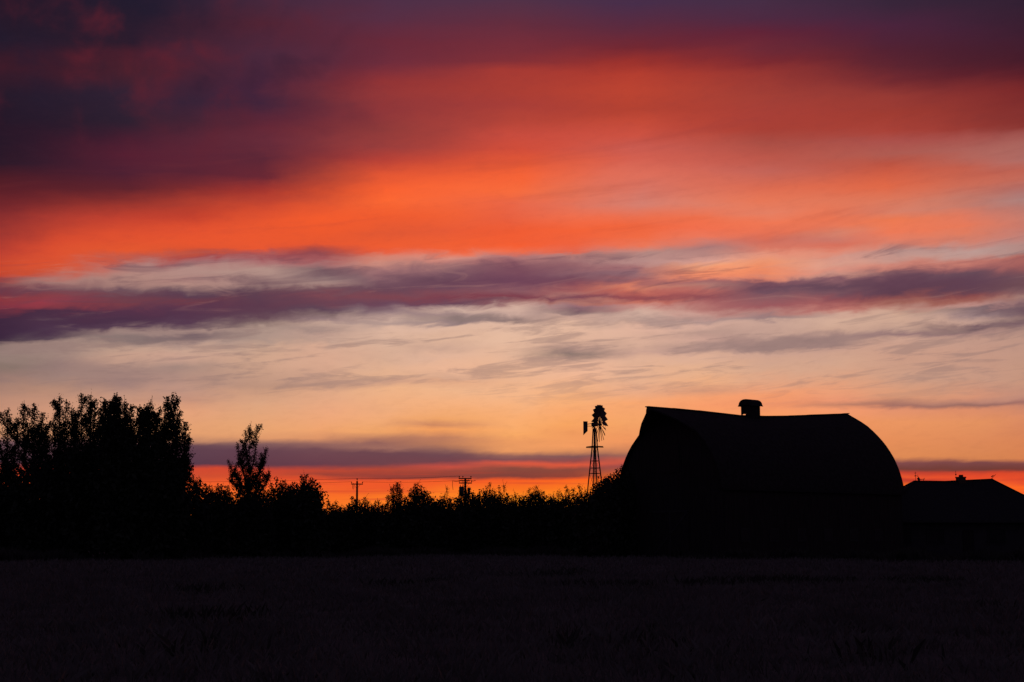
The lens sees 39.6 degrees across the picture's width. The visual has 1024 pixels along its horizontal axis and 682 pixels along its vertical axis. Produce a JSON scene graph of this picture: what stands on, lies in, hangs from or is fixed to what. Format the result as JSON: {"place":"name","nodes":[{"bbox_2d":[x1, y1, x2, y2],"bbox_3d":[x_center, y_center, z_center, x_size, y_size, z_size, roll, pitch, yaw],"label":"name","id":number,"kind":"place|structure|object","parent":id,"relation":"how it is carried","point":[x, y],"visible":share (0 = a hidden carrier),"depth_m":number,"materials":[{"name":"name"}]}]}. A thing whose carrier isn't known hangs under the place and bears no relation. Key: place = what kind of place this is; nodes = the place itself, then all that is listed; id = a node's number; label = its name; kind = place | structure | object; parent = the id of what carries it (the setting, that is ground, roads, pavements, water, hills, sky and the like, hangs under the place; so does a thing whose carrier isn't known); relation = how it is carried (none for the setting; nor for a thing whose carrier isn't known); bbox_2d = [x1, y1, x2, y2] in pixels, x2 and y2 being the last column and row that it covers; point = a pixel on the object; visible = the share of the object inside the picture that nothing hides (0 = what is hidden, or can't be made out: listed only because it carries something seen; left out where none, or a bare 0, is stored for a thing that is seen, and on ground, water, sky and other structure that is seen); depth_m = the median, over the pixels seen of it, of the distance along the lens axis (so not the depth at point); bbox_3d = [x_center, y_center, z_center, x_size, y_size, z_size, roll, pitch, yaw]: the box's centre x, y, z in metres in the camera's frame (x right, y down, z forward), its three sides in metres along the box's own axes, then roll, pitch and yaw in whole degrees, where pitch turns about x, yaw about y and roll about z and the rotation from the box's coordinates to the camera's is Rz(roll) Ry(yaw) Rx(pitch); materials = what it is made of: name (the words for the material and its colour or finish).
{"place":"outdoors","nodes":[
{"label":"outdoors","id":0,"kind":"place"},
{"bbox_2d":[0,552,1023,681],"bbox_3d":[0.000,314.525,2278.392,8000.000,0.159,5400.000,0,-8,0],"label":"ground","id":1,"kind":"structure","parent":0,"point":[800,636],"depth_m":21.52,"materials":[{"name":"black plant"}]},
{"bbox_2d":[0,408,21,549],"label":"poplar tree","id":2,"kind":"object","parent":1,"relation":"on","point":[7,468],"visible":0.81,"depth_m":100.09,"materials":[{"name":"black plant"}]},
{"bbox_2d":[0,403,67,551],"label":"poplar tree","id":3,"kind":"object","parent":1,"relation":"on","point":[33,505],"visible":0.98,"depth_m":97.63,"materials":[{"name":"black plant"}]},
{"bbox_2d":[37,393,88,553],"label":"poplar tree","id":4,"kind":"object","parent":1,"relation":"on","point":[61,435],"visible":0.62,"depth_m":99.38,"materials":[{"name":"black plant"}]},
{"bbox_2d":[58,392,109,556],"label":"poplar tree","id":5,"kind":"object","parent":1,"relation":"on","point":[78,491],"visible":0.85,"depth_m":96.82,"materials":[{"name":"black plant"}]},
{"bbox_2d":[87,392,143,558],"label":"poplar tree","id":6,"kind":"object","parent":1,"relation":"on","point":[113,528],"visible":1,"depth_m":94.66,"materials":[{"name":"black plant"}]},
{"bbox_2d":[118,396,172,558],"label":"poplar tree","id":7,"kind":"object","parent":1,"relation":"on","point":[148,436],"visible":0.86,"depth_m":95.71,"materials":[{"name":"black plant"}]},
{"bbox_2d":[151,392,195,560],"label":"poplar tree","id":8,"kind":"object","parent":1,"relation":"on","point":[178,475],"visible":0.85,"depth_m":97.33,"materials":[{"name":"black plant"}]},
{"bbox_2d":[182,473,215,554],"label":"shrub","id":9,"kind":"object","parent":1,"relation":"on","point":[199,535],"visible":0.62,"depth_m":106.34,"materials":[{"name":"black plant"}]},
{"bbox_2d":[203,485,225,552],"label":"shrub","id":10,"kind":"object","parent":1,"relation":"on","point":[210,493],"visible":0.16,"depth_m":114.66,"materials":[{"name":"black plant"}]},
{"bbox_2d":[208,483,236,554],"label":"shrub","id":11,"kind":"object","parent":1,"relation":"on","point":[218,529],"visible":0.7,"depth_m":113.26,"materials":[{"name":"black plant"}]},
{"bbox_2d":[222,423,277,553],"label":"young poplar tree","id":12,"kind":"object","parent":1,"relation":"on","point":[251,479],"visible":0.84,"depth_m":111.57,"materials":[{"name":"black plant"}]},
{"bbox_2d":[222,483,278,557],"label":"shrub","id":13,"kind":"object","parent":1,"relation":"on","point":[251,533],"visible":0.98,"depth_m":107.23,"materials":[{"name":"black plant"}]},
{"bbox_2d":[263,476,288,550],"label":"shrub","id":14,"kind":"object","parent":1,"relation":"on","point":[274,493],"visible":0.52,"depth_m":112.55,"materials":[{"name":"black plant"}]},
{"bbox_2d":[275,482,299,551],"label":"shrub","id":15,"kind":"object","parent":1,"relation":"on","point":[284,535],"visible":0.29,"depth_m":111.21,"materials":[{"name":"black plant"}]},
{"bbox_2d":[286,474,331,557],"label":"shrub","id":16,"kind":"object","parent":1,"relation":"on","point":[308,515],"visible":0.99,"depth_m":109.23,"materials":[{"name":"black plant"}]},
{"bbox_2d":[321,499,356,553],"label":"shrub","id":17,"kind":"object","parent":1,"relation":"on","point":[339,527],"visible":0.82,"depth_m":123.91,"materials":[{"name":"black plant"}]},
{"bbox_2d":[341,493,371,548],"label":"shrub","id":18,"kind":"object","parent":1,"relation":"on","point":[358,514],"visible":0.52,"depth_m":126.12,"materials":[{"name":"black plant"}]},
{"bbox_2d":[351,479,362,509],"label":"utility pole","id":19,"kind":"object","parent":1,"relation":"on","point":[356,484],"visible":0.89,"depth_m":171.11,"materials":[{"name":"brown wood"}]},
{"bbox_2d":[357,476,453,478],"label":"power line","id":20,"kind":"object","parent":19,"relation":"attached to","point":[390,478],"visible":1,"depth_m":167.72,"materials":[{"name":"black metal"}]},
{"bbox_2d":[357,498,386,549],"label":"shrub","id":21,"kind":"object","parent":1,"relation":"on","point":[374,512],"visible":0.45,"depth_m":125.14,"materials":[{"name":"black plant"}]},
{"bbox_2d":[372,481,414,549],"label":"shrub","id":22,"kind":"object","parent":1,"relation":"on","point":[389,531],"visible":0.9,"depth_m":122.23,"materials":[{"name":"black plant"}]},
{"bbox_2d":[393,479,442,552],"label":"shrub","id":23,"kind":"object","parent":1,"relation":"on","point":[419,515],"visible":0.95,"depth_m":121.03,"materials":[{"name":"black plant"}]},
{"bbox_2d":[428,496,452,551],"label":"shrub","id":24,"kind":"object","parent":1,"relation":"on","point":[444,531],"visible":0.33,"depth_m":122.99,"materials":[{"name":"black plant"}]},
{"bbox_2d":[438,485,464,552],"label":"thin sapling","id":25,"kind":"object","parent":1,"relation":"on","point":[456,533],"visible":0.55,"depth_m":124.10,"materials":[{"name":"black plant"}]},
{"bbox_2d":[452,476,475,494],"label":"utility pole","id":26,"kind":"object","parent":1,"relation":"on","point":[462,483],"visible":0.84,"depth_m":157.14,"materials":[{"name":"brown wood"}]},
{"bbox_2d":[451,486,479,552],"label":"shrub","id":27,"kind":"object","parent":1,"relation":"on","point":[463,508],"visible":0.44,"depth_m":129.21,"materials":[{"name":"black plant"}]},
{"bbox_2d":[463,482,502,552],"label":"shrub","id":28,"kind":"object","parent":1,"relation":"on","point":[476,525],"visible":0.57,"depth_m":125.21,"materials":[{"name":"black plant"}]},
{"bbox_2d":[480,482,516,548],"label":"shrub","id":29,"kind":"object","parent":1,"relation":"on","point":[492,519],"visible":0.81,"depth_m":124.09,"materials":[{"name":"black plant"}]},
{"bbox_2d":[500,492,530,549],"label":"shrub","id":30,"kind":"object","parent":1,"relation":"on","point":[511,535],"visible":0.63,"depth_m":122.95,"materials":[{"name":"black plant"}]},
{"bbox_2d":[515,485,548,548],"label":"shrub","id":31,"kind":"object","parent":1,"relation":"on","point":[528,518],"visible":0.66,"depth_m":122.04,"materials":[{"name":"black plant"}]},
{"bbox_2d":[524,494,557,547],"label":"shrub","id":32,"kind":"object","parent":1,"relation":"on","point":[541,538],"visible":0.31,"depth_m":121.17,"materials":[{"name":"black plant"}]},
{"bbox_2d":[545,485,572,549],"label":"shrub","id":33,"kind":"object","parent":1,"relation":"on","point":[555,534],"visible":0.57,"depth_m":119.29,"materials":[{"name":"black plant"}]},
{"bbox_2d":[561,485,582,550],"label":"shrub","id":34,"kind":"object","parent":1,"relation":"on","point":[568,536],"visible":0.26,"depth_m":117.29,"materials":[{"name":"black plant"}]},
{"bbox_2d":[570,487,595,556],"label":"shrub","id":35,"kind":"object","parent":1,"relation":"on","point":[581,533],"visible":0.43,"depth_m":108.15,"materials":[{"name":"black plant"}]},
{"bbox_2d":[583,405,607,493],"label":"wind pump","id":36,"kind":"object","parent":1,"relation":"on","point":[599,411],"visible":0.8,"depth_m":112.85,"materials":[{"name":"metal"}]},
{"bbox_2d":[584,473,628,557],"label":"shrub","id":37,"kind":"object","parent":1,"relation":"on","point":[604,524],"visible":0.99,"depth_m":106.18,"materials":[{"name":"black plant"}]},
{"bbox_2d":[597,465,642,556],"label":"shrub","id":38,"kind":"object","parent":1,"relation":"on","point":[626,496],"visible":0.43,"depth_m":107.73,"materials":[{"name":"black plant"}]},
{"bbox_2d":[620,399,905,557],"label":"barn","id":39,"kind":"structure","parent":1,"relation":"on","point":[710,483],"depth_m":106.79,"materials":[{"name":"black wood"}]},
{"bbox_2d":[659,445,679,472],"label":"hay door","id":40,"kind":"structure","parent":39,"relation":"in","point":[669,455],"depth_m":105.73,"materials":[{"name":"black wood"}]},
{"bbox_2d":[652,510,689,557],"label":"sliding door","id":41,"kind":"structure","parent":39,"relation":"in","point":[670,528],"depth_m":104.98,"materials":[{"name":"paint"}]},
{"bbox_2d":[741,528,750,541],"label":"window","id":42,"kind":"structure","parent":39,"relation":"in","point":[745,532],"depth_m":102.27,"materials":[{"name":"black glass"}]},
{"bbox_2d":[770,528,778,541],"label":"window","id":43,"kind":"structure","parent":39,"relation":"in","point":[774,532],"depth_m":104.24,"materials":[{"name":"black glass"}]},
{"bbox_2d":[797,528,805,540],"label":"window","id":44,"kind":"structure","parent":39,"relation":"in","point":[801,532],"depth_m":106.11,"materials":[{"name":"black glass"}]},
{"bbox_2d":[824,529,832,540],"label":"window","id":45,"kind":"structure","parent":39,"relation":"in","point":[828,536],"depth_m":108.07,"materials":[{"name":"black glass"}]},
{"bbox_2d":[850,529,857,540],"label":"window","id":46,"kind":"structure","parent":39,"relation":"in","point":[853,532],"depth_m":110.03,"materials":[{"name":"black glass"}]},
{"bbox_2d":[874,529,882,540],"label":"window","id":47,"kind":"structure","parent":39,"relation":"in","point":[878,532],"depth_m":111.94,"materials":[{"name":"black glass"}]},
{"bbox_2d":[902,471,1023,555],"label":"farmhouse","id":48,"kind":"object","parent":1,"relation":"on","point":[961,513],"visible":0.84,"depth_m":118.58,"materials":[{"name":"concrete"}]},
{"bbox_2d":[903,528,911,544],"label":"window","id":49,"kind":"structure","parent":48,"relation":"in","point":[907,532],"depth_m":117.86,"materials":[{"name":"black glass"}]},
{"bbox_2d":[926,528,944,544],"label":"window","id":50,"kind":"structure","parent":48,"relation":"in","point":[935,536],"depth_m":118.03,"materials":[{"name":"black glass"}]},
{"bbox_2d":[962,530,974,553],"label":"door","id":51,"kind":"structure","parent":48,"relation":"in","point":[968,535],"depth_m":118.15,"materials":[{"name":"metal"}]},
{"bbox_2d":[987,528,1005,544],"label":"window","id":52,"kind":"structure","parent":48,"relation":"in","point":[996,536],"depth_m":118.38,"materials":[{"name":"black glass"}]},
{"bbox_2d":[0,553,1023,575],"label":"field grass","id":53,"kind":"structure","parent":0,"point":[436,560],"depth_m":75.19,"materials":[{"name":"black plant"}]},
{"bbox_2d":[0,0,1023,514],"label":"sky","id":54,"kind":"structure","parent":0,"point":[408,242],"materials":[{"name":"orange"}]}
]}

